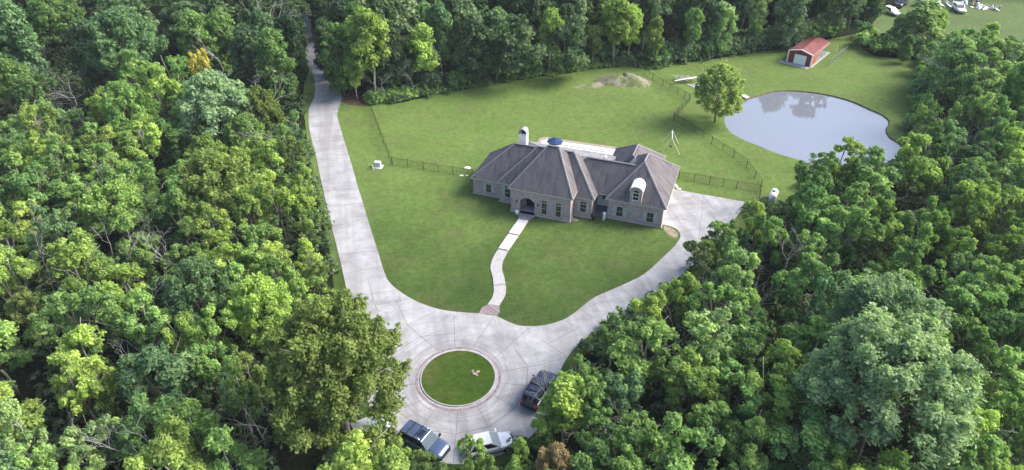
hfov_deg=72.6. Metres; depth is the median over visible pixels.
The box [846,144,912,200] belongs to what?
broadleaf tree
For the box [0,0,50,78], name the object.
forest tree
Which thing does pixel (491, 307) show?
garden walk
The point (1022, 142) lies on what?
broadleaf tree
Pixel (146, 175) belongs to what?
broadleaf tree
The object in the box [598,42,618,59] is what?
shrub
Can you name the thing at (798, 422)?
broadleaf tree
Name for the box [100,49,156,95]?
broadleaf tree
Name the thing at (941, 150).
broadleaf tree
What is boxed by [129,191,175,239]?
broadleaf tree
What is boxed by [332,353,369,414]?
broadleaf tree
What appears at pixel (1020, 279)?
broadleaf tree
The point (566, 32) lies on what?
woods
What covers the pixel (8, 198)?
broadleaf tree
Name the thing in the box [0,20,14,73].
forest tree
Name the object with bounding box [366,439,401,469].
broadleaf tree
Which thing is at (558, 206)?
window
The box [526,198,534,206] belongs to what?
front door
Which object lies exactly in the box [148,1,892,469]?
ground
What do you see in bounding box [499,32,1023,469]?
forest floor
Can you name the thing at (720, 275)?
broadleaf tree
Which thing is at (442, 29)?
broadleaf tree
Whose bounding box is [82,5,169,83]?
spreading tree
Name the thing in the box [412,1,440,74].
forest tree
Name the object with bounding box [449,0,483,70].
forest tree
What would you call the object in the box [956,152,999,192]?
broadleaf tree
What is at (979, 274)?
broadleaf tree
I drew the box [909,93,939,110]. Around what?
shrub
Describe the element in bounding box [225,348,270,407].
broadleaf tree
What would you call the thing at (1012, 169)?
broadleaf tree
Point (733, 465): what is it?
broadleaf tree
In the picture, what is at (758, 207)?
broadleaf tree
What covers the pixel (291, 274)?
broadleaf tree
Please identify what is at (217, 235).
broadleaf tree
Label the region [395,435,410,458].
broadleaf tree
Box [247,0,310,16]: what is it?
spreading tree
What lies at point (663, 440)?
broadleaf tree
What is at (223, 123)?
broadleaf tree
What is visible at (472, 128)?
back lawn
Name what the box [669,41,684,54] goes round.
shrub
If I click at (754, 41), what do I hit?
shrub
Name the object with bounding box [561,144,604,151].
pool edge
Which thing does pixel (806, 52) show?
metal shed
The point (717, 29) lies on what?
forest tree
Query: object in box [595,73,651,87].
dirt mound
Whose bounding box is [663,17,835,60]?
undergrowth
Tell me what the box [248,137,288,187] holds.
broadleaf tree
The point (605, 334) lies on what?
broadleaf tree
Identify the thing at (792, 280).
broadleaf tree
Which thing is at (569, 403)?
broadleaf tree
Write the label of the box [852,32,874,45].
shrub
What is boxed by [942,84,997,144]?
broadleaf tree
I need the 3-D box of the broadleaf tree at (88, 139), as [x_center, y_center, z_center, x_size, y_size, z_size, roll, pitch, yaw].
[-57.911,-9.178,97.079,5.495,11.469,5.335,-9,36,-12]
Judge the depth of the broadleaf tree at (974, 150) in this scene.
99.29 m
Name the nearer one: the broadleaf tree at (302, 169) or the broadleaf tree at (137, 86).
the broadleaf tree at (302, 169)
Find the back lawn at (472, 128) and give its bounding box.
[366,34,920,213]
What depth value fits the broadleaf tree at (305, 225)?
87.05 m
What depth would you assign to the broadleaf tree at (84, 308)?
70.70 m
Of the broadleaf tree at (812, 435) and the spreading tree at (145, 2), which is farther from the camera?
the spreading tree at (145, 2)
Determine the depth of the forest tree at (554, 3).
142.29 m
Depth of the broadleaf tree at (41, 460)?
55.25 m
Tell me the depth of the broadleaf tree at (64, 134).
99.56 m
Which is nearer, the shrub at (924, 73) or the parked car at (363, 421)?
the parked car at (363, 421)
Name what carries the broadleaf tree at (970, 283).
on the forest floor at (871, 451)
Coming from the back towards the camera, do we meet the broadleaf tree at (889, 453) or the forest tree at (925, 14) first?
the forest tree at (925, 14)
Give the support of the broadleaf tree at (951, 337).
on the forest floor at (871, 451)
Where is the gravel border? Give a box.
[537,137,617,148]
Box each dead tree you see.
[21,217,64,317]
[27,52,81,96]
[43,374,87,450]
[44,75,103,112]
[60,266,198,351]
[61,390,226,467]
[84,156,110,199]
[88,220,166,261]
[107,332,159,354]
[115,206,178,252]
[134,224,204,263]
[183,190,237,241]
[189,24,246,76]
[204,375,271,444]
[220,0,309,71]
[228,410,276,466]
[238,109,296,167]
[248,67,296,111]
[524,356,584,442]
[586,395,632,464]
[677,256,716,311]
[711,280,778,325]
[770,227,813,308]
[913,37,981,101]
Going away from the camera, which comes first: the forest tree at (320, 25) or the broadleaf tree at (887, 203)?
the broadleaf tree at (887, 203)
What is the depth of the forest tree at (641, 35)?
144.65 m
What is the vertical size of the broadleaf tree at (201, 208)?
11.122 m
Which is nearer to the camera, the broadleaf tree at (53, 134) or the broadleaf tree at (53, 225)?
the broadleaf tree at (53, 225)
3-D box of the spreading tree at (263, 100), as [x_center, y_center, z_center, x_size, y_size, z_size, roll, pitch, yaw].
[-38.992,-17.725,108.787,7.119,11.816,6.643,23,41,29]
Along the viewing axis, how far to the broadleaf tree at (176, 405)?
60.55 m
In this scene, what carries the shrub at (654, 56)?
on the forest floor at (770, 19)
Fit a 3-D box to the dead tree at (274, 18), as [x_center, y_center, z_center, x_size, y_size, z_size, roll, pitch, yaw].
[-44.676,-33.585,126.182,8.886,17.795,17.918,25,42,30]
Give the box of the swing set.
[662,130,679,154]
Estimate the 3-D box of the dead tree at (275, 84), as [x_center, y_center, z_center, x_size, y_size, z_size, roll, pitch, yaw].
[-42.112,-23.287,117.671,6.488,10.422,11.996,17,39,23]
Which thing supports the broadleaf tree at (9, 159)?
on the forest floor at (309, 459)
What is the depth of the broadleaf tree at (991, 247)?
79.82 m
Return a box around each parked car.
[343,416,394,432]
[396,419,450,461]
[462,428,513,459]
[520,369,556,411]
[882,5,900,15]
[893,0,908,7]
[951,2,966,12]
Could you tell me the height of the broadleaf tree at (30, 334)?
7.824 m
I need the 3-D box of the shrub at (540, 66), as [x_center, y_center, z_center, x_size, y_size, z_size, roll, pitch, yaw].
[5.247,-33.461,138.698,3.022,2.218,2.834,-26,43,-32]
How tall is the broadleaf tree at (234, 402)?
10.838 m
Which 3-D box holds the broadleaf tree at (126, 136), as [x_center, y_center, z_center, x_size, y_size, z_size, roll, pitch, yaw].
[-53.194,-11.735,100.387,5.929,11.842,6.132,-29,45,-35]
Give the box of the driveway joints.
[312,122,735,462]
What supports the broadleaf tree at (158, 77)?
on the forest floor at (309, 459)
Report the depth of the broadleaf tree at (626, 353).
64.07 m
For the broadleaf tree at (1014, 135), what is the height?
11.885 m
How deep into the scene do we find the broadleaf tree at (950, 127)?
101.43 m
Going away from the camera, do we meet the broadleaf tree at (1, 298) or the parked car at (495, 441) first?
the parked car at (495, 441)
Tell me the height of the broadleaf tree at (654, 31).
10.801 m
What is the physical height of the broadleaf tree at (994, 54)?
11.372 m
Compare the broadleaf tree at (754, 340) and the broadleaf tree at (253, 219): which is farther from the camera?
the broadleaf tree at (253, 219)
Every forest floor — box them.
[0,5,360,469]
[311,0,896,102]
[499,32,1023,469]
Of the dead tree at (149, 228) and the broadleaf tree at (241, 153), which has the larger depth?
the broadleaf tree at (241, 153)
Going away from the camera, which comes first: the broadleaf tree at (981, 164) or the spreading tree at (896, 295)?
the spreading tree at (896, 295)
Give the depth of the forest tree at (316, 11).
156.49 m
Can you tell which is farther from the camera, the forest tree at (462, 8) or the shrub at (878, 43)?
the shrub at (878, 43)
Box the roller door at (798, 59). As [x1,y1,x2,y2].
[793,54,806,65]
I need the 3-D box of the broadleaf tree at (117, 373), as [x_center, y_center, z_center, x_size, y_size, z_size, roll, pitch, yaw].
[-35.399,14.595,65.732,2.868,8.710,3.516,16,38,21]
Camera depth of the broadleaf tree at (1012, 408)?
59.74 m
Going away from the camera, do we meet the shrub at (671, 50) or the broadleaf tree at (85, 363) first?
the broadleaf tree at (85, 363)
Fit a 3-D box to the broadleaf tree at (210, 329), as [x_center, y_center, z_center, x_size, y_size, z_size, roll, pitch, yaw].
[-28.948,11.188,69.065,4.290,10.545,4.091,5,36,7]
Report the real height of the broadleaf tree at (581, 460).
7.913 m
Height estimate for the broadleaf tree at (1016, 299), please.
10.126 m
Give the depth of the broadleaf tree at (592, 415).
60.23 m
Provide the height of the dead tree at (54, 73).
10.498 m
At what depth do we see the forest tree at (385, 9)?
124.84 m
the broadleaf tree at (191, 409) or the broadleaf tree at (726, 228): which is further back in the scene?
the broadleaf tree at (726, 228)
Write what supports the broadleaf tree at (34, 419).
on the forest floor at (309, 459)
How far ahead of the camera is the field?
167.07 m
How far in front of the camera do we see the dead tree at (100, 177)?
89.48 m
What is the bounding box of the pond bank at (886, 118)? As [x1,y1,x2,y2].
[724,90,904,148]
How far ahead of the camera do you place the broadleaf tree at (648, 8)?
140.47 m
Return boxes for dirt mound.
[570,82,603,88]
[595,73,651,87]
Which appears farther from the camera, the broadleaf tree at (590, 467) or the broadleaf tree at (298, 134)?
the broadleaf tree at (298, 134)
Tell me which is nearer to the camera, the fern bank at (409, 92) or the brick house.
the brick house
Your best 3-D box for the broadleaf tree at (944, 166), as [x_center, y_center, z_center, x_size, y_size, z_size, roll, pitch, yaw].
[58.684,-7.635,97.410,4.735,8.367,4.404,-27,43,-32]
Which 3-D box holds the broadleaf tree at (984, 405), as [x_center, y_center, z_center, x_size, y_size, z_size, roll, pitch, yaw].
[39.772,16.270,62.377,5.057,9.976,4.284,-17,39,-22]
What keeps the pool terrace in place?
on the gravel border
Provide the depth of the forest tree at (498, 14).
129.75 m
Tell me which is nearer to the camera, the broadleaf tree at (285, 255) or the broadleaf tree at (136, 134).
the broadleaf tree at (285, 255)
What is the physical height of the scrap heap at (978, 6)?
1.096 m
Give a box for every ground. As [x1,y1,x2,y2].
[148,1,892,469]
[664,226,677,237]
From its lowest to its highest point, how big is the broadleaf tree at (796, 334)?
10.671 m
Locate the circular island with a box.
[415,347,500,410]
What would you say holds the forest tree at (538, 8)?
on the forest floor at (770, 19)
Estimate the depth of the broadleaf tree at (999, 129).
102.37 m
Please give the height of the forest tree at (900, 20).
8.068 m
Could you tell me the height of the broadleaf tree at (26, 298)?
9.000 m
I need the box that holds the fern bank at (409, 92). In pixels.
[362,81,439,104]
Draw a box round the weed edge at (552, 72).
[429,58,674,94]
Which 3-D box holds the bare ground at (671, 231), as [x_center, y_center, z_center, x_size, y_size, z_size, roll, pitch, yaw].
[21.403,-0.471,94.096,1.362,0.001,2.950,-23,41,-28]
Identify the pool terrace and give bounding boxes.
[541,139,614,154]
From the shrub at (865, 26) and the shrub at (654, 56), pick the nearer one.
the shrub at (654, 56)
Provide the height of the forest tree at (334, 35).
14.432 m
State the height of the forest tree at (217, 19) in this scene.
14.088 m
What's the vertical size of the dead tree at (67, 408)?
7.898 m
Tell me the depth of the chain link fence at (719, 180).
103.26 m
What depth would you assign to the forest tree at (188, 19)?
128.80 m
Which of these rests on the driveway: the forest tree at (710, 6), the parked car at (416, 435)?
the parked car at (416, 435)
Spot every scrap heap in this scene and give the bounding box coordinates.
[938,0,954,6]
[960,0,978,5]
[963,2,982,9]
[982,4,1001,10]
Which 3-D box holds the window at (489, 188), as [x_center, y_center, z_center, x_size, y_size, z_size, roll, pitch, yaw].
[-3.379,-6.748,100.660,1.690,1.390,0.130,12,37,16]
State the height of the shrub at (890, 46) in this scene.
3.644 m
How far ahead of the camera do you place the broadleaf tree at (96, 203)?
83.92 m
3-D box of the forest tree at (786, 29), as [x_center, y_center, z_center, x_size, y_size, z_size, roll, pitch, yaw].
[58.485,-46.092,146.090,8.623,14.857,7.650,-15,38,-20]
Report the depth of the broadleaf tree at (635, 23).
138.05 m
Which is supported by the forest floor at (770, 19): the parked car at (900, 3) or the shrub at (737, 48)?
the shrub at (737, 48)
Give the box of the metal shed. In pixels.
[779,36,829,68]
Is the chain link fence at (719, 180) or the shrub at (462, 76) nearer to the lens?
the chain link fence at (719, 180)
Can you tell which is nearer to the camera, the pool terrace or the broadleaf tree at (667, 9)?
the pool terrace
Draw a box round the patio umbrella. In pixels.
[547,137,562,145]
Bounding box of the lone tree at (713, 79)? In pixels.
[693,60,745,121]
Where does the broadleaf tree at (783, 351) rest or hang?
on the forest floor at (871, 451)
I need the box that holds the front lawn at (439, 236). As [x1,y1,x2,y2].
[337,101,679,325]
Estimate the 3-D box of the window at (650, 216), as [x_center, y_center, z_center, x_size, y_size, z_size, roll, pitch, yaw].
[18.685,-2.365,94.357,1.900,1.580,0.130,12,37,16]
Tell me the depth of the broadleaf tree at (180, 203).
83.48 m
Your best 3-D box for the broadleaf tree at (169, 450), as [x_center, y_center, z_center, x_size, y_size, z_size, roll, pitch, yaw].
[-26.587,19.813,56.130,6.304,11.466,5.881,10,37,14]
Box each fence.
[363,84,391,162]
[391,157,472,176]
[629,61,689,98]
[673,94,690,118]
[673,113,762,197]
[678,171,760,192]
[828,47,847,66]
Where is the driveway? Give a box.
[300,13,743,464]
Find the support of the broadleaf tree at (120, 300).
on the forest floor at (309, 459)
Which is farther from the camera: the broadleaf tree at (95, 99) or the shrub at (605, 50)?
the shrub at (605, 50)
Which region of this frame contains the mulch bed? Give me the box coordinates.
[341,92,366,105]
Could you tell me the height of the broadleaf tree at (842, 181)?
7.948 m
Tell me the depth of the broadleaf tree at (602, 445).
56.22 m
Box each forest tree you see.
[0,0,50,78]
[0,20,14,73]
[8,0,36,23]
[62,16,122,96]
[100,0,133,55]
[129,0,158,48]
[174,8,224,71]
[199,6,235,76]
[227,24,268,89]
[230,22,258,84]
[246,8,290,86]
[250,27,298,105]
[275,2,307,55]
[275,13,308,87]
[295,10,306,26]
[307,0,332,34]
[308,0,336,19]
[311,17,340,74]
[317,21,359,95]
[325,0,345,21]
[341,1,372,83]
[360,0,372,7]
[366,0,405,87]
[376,0,426,83]
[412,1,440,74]
[425,0,452,65]
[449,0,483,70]
[455,12,494,81]
[478,6,520,76]
[487,0,509,20]
[495,0,532,55]
[520,0,551,61]
[548,0,564,14]
[559,0,588,48]
[573,0,608,45]
[624,0,663,46]
[654,3,685,27]
[674,0,720,45]
[706,0,738,52]
[754,0,777,19]
[769,0,811,48]
[775,0,814,21]
[807,2,815,16]
[813,0,834,18]
[857,0,887,21]
[885,14,909,45]
[898,35,915,61]
[901,0,944,50]
[926,29,968,72]
[926,35,976,103]
[1000,61,1023,126]
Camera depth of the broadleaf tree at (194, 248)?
78.24 m
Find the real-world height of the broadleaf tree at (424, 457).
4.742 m
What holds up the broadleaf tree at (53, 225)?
on the forest floor at (309, 459)
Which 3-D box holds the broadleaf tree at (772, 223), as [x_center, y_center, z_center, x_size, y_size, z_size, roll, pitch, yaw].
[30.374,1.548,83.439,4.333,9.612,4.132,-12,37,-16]
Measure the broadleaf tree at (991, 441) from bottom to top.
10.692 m
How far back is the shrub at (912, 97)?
125.71 m
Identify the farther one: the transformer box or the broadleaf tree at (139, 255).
the transformer box
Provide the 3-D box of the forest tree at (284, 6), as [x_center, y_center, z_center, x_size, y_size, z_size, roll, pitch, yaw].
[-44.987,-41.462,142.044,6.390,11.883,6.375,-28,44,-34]
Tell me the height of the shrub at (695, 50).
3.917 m
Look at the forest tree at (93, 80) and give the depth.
121.50 m
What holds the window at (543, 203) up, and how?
in the brick house
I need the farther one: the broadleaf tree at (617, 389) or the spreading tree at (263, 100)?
the spreading tree at (263, 100)
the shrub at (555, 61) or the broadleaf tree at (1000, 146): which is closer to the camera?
the broadleaf tree at (1000, 146)
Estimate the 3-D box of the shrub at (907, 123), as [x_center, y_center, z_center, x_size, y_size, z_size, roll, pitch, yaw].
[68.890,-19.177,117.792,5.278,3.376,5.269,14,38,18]
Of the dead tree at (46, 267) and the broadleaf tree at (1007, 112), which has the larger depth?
the broadleaf tree at (1007, 112)
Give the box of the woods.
[24,0,866,71]
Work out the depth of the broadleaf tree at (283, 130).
103.30 m
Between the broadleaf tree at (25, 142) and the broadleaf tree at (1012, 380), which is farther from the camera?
the broadleaf tree at (25, 142)
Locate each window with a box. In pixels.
[483,183,493,192]
[502,185,510,197]
[541,200,546,214]
[555,203,561,217]
[577,201,588,212]
[612,205,626,217]
[642,211,657,222]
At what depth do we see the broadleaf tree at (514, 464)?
58.14 m
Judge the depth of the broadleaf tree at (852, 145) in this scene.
93.66 m
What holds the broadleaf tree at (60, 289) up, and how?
on the forest floor at (309, 459)
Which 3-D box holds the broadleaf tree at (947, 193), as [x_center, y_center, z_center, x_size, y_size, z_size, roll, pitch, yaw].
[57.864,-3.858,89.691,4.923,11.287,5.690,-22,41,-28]
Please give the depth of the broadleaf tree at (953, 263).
77.57 m
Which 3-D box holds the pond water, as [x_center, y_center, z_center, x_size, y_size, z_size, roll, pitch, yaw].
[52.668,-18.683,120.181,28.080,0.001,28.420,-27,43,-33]
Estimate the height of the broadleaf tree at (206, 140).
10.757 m
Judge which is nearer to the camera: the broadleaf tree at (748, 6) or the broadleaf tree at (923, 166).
the broadleaf tree at (923, 166)
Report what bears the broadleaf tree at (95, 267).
on the forest floor at (309, 459)
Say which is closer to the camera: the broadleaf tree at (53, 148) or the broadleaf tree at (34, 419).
the broadleaf tree at (34, 419)
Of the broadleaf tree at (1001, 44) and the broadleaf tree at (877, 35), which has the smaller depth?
the broadleaf tree at (1001, 44)
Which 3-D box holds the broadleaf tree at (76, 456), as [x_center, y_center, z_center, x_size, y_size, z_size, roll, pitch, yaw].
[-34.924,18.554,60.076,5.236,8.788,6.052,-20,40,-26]
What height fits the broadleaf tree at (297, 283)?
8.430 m
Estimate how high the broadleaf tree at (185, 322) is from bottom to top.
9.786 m
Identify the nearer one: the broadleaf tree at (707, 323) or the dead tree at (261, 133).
the broadleaf tree at (707, 323)
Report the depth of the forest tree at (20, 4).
150.58 m
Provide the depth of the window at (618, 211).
95.47 m
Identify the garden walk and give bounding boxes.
[479,210,534,315]
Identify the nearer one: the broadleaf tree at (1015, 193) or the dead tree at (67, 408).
the dead tree at (67, 408)
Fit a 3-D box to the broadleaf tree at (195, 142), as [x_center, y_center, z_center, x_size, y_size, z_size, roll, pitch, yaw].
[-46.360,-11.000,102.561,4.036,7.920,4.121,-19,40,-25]
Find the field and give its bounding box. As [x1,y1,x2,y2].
[872,0,1023,41]
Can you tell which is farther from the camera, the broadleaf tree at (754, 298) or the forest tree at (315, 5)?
the forest tree at (315, 5)
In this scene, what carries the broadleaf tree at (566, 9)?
on the forest floor at (770, 19)
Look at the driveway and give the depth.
80.69 m
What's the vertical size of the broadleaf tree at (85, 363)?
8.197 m
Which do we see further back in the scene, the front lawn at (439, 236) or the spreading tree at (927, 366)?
the front lawn at (439, 236)
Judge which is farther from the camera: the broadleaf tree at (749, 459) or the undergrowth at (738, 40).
the undergrowth at (738, 40)
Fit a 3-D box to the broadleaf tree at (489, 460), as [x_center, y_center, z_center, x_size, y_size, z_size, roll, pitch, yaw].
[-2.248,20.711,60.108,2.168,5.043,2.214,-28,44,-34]
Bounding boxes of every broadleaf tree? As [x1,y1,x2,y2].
[0,114,29,147]
[0,120,25,168]
[0,134,28,201]
[0,150,48,217]
[0,169,26,228]
[0,185,14,203]
[0,201,42,258]
[0,244,43,305]
[0,250,46,320]
[0,264,13,310]
[0,320,34,395]
[0,381,49,450]
[0,396,59,459]
[0,449,32,469]
[3,287,48,349]
[4,443,58,469]
[8,131,64,188]
[8,160,67,219]
[9,70,57,120]
[17,100,58,136]
[21,130,55,172]
[21,198,62,257]
[21,312,59,357]
[23,205,79,275]
[32,285,119,375]
[33,96,65,130]
[36,137,82,197]
[39,227,98,285]
[41,286,79,323]
[45,172,100,231]
[46,244,115,325]
[46,351,117,420]
[49,131,71,170]
[49,317,111,400]
[57,104,99,136]
[57,128,86,170]
[58,414,136,469]
[59,201,99,242]
[62,297,108,355]
[63,461,105,469]
[65,138,85,173]
[70,359,118,415]
[76,178,154,240]
[77,133,110,185]
[79,122,113,145]
[79,154,110,200]
[80,142,136,185]
[83,85,108,134]
[87,250,132,309]
[91,264,147,324]
[93,279,129,350]
[99,124,127,159]
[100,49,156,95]
[103,161,160,233]
[108,145,144,174]
[110,213,161,280]
[110,283,172,352]
[110,353,158,410]
[114,124,143,150]
[115,112,166,175]
[116,329,202,410]
[116,392,177,469]
[122,413,214,469]
[123,83,152,129]
[124,275,174,329]
[125,246,159,284]
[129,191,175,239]
[131,64,183,120]
[132,156,163,194]
[136,313,188,368]
[142,114,166,163]
[142,118,188,165]
[148,188,210,256]
[150,54,202,106]
[153,397,220,462]
[157,402,208,452]
[159,242,210,301]
[160,173,199,241]
[160,311,213,383]
[163,158,207,218]
[163,255,244,340]
[165,267,206,320]
[166,88,206,136]
[166,104,202,148]
[167,148,258,237]
[183,135,199,160]
[187,48,211,90]
[189,201,235,250]
[189,340,231,403]
[190,302,242,373]
[191,142,220,176]
[195,241,245,290]
[199,133,236,173]
[202,227,232,264]
[202,423,267,469]
[212,116,229,135]
[218,353,263,437]
[224,259,263,330]
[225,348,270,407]
[227,221,266,275]
[229,138,260,169]
[230,185,274,236]
[234,223,287,271]
[240,172,275,215]
[241,211,266,224]
[243,250,281,277]
[247,134,267,165]
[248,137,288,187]
[249,249,304,295]
[255,240,292,283]
[257,168,299,241]
[273,123,301,168]
[274,134,305,174]
[282,161,315,196]
[285,109,307,148]
[288,275,323,313]
[290,184,320,237]
[292,237,328,283]
[295,206,320,247]
[299,258,332,294]
[316,427,409,469]
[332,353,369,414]
[341,54,364,99]
[343,6,391,91]
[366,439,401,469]
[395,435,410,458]
[404,22,439,71]
[405,448,437,469]
[425,0,453,80]
[438,461,454,469]
[441,0,458,64]
[456,433,486,469]
[476,454,498,469]
[497,456,532,469]
[511,436,531,466]
[530,397,563,448]
[537,6,564,69]
[538,371,585,443]
[544,466,591,469]
[547,353,606,432]
[559,3,575,50]
[567,451,595,469]
[573,397,616,456]
[585,422,653,469]
[588,25,604,63]
[594,306,633,368]
[601,0,636,57]
[603,369,645,425]
[607,315,681,404]
[610,443,649,469]
[614,409,661,465]
[622,3,643,57]
[629,288,670,357]
[631,455,679,469]
[637,0,657,54]
[644,411,724,469]
[645,15,664,51]
[654,342,726,428]
[657,0,674,16]
[659,270,701,325]
[666,347,689,391]
[677,298,764,380]
[682,400,749,465]
[683,7,705,58]
[683,239,719,281]
[687,281,750,342]
[700,358,765,422]
[701,219,744,270]
[704,461,751,469]
[711,240,760,305]
[713,234,747,289]
[717,332,774,406]
[723,409,771,469]
[725,0,744,28]
[729,287,766,332]
[731,311,775,370]
[736,356,813,449]
[741,0,772,31]
[742,199,770,254]
[748,1,769,33]
[751,214,789,277]
[754,338,812,411]
[764,402,856,469]
[768,363,844,433]
[771,252,833,329]
[779,314,837,365]
[785,165,834,229]
[786,185,844,253]
[793,150,839,190]
[793,229,842,290]
[799,269,851,344]
[811,204,883,273]
[819,136,866,194]
[825,273,865,318]
[828,458,848,469]
[829,186,876,246]
[834,170,866,205]
[843,0,866,34]
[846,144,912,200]
[848,167,895,223]
[850,452,907,469]
[851,259,897,312]
[860,221,911,269]
[869,196,905,249]
[871,33,884,38]
[877,446,912,469]
[888,239,948,290]
[892,37,904,55]
[893,129,944,210]
[893,209,951,269]
[904,390,918,416]
[907,125,956,193]
[909,103,943,142]
[911,196,938,233]
[916,41,940,66]
[917,153,953,204]
[921,433,1002,469]
[924,201,958,264]
[929,404,1016,469]
[931,119,967,166]
[931,303,957,342]
[933,272,1012,352]
[934,8,948,39]
[936,225,972,271]
[938,28,992,68]
[939,160,988,237]
[939,179,1011,253]
[939,255,1022,343]
[942,49,998,126]
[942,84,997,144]
[942,236,978,284]
[947,252,989,287]
[947,302,1001,367]
[948,157,1016,225]
[956,66,1005,138]
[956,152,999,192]
[957,140,996,163]
[957,271,983,307]
[960,179,1011,237]
[965,28,976,37]
[965,375,992,413]
[967,113,997,147]
[972,94,1018,135]
[975,47,1010,79]
[975,345,1023,410]
[976,119,1010,156]
[980,21,1000,52]
[980,390,1023,465]
[981,216,1023,264]
[983,185,1023,247]
[983,288,1023,360]
[985,36,1023,68]
[985,116,1010,157]
[985,228,1023,290]
[986,310,1023,390]
[991,62,1018,90]
[992,126,1023,188]
[992,153,1023,209]
[999,464,1023,469]
[1002,402,1023,450]
[1003,122,1022,154]
[1005,121,1023,162]
[1006,277,1023,345]
[1010,179,1023,230]
[1011,105,1023,126]
[1018,262,1023,288]
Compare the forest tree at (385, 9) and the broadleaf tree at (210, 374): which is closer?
the broadleaf tree at (210, 374)
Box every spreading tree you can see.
[0,58,37,113]
[25,0,86,64]
[74,0,103,19]
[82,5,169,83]
[98,78,160,143]
[140,0,198,8]
[175,68,257,151]
[199,0,279,23]
[219,271,294,347]
[221,111,271,153]
[232,0,279,27]
[236,84,285,134]
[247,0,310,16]
[254,287,412,469]
[532,441,572,469]
[791,302,992,469]
[811,268,955,407]
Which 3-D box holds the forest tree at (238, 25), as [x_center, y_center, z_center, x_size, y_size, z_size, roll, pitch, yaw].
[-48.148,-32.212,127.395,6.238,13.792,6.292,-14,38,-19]
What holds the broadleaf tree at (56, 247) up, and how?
on the forest floor at (309, 459)
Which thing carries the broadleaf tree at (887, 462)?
on the forest floor at (871, 451)
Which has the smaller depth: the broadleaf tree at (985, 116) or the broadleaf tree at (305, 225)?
the broadleaf tree at (305, 225)
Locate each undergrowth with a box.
[0,34,1023,469]
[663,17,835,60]
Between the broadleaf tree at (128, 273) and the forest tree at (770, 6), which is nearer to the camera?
the broadleaf tree at (128, 273)
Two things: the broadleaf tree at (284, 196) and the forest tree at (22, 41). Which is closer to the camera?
the broadleaf tree at (284, 196)
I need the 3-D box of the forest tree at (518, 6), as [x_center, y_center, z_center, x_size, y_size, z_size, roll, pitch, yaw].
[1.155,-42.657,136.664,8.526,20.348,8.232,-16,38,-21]
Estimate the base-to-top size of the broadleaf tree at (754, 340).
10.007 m
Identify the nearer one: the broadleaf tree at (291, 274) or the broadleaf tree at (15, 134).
the broadleaf tree at (291, 274)
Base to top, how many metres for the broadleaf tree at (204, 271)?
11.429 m
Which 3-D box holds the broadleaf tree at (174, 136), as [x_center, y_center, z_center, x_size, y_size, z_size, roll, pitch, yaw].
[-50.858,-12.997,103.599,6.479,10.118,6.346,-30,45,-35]
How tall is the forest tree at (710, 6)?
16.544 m
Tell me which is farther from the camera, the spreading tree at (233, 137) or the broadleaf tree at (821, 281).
the spreading tree at (233, 137)
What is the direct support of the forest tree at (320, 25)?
on the forest floor at (770, 19)
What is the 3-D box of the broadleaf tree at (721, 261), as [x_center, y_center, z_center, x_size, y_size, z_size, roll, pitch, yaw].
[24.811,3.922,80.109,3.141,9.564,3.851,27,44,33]
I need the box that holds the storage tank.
[768,188,778,202]
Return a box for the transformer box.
[373,160,383,168]
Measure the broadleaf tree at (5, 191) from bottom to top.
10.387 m
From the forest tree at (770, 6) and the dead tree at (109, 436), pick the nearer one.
the dead tree at (109, 436)
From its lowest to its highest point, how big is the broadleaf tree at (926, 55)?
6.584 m
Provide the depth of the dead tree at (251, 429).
59.09 m
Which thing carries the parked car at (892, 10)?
on the field
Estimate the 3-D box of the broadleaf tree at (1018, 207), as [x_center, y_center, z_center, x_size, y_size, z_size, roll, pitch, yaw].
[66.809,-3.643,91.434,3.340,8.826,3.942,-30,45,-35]
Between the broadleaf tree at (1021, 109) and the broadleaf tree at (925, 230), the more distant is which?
the broadleaf tree at (1021, 109)
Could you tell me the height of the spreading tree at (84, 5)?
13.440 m
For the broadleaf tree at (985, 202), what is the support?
on the forest floor at (871, 451)
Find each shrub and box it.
[416,68,442,89]
[444,70,461,87]
[453,68,471,83]
[519,57,535,72]
[534,61,544,71]
[544,50,563,72]
[570,46,594,65]
[590,56,599,63]
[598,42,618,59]
[619,50,634,59]
[638,54,648,60]
[646,44,669,64]
[659,42,675,62]
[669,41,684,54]
[685,40,701,59]
[695,39,714,53]
[730,44,739,51]
[740,31,760,48]
[761,39,771,45]
[804,22,821,37]
[814,21,838,36]
[833,20,845,33]
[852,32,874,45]
[857,21,877,33]
[861,27,878,35]
[869,33,896,53]
[874,37,899,51]
[901,110,933,129]
[906,92,926,101]
[907,69,935,86]
[907,75,934,94]
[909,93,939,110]
[913,64,926,75]
[918,40,938,53]
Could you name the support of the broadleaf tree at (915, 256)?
on the forest floor at (871, 451)
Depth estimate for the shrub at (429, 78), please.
129.25 m
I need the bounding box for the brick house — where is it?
[470,126,680,227]
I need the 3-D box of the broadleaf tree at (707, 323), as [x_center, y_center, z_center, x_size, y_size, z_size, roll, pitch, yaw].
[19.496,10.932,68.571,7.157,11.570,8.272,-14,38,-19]
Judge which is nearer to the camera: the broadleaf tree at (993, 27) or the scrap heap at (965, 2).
the broadleaf tree at (993, 27)
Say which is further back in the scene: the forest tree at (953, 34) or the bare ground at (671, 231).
the forest tree at (953, 34)
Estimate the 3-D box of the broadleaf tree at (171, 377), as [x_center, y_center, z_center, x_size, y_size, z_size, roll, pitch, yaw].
[-32.060,13.807,64.735,7.531,11.358,7.376,-25,42,-31]
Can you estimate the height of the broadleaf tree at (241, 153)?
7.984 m
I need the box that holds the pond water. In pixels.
[724,92,901,166]
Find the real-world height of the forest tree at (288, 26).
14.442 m
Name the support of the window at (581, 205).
in the brick house
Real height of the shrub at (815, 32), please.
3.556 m

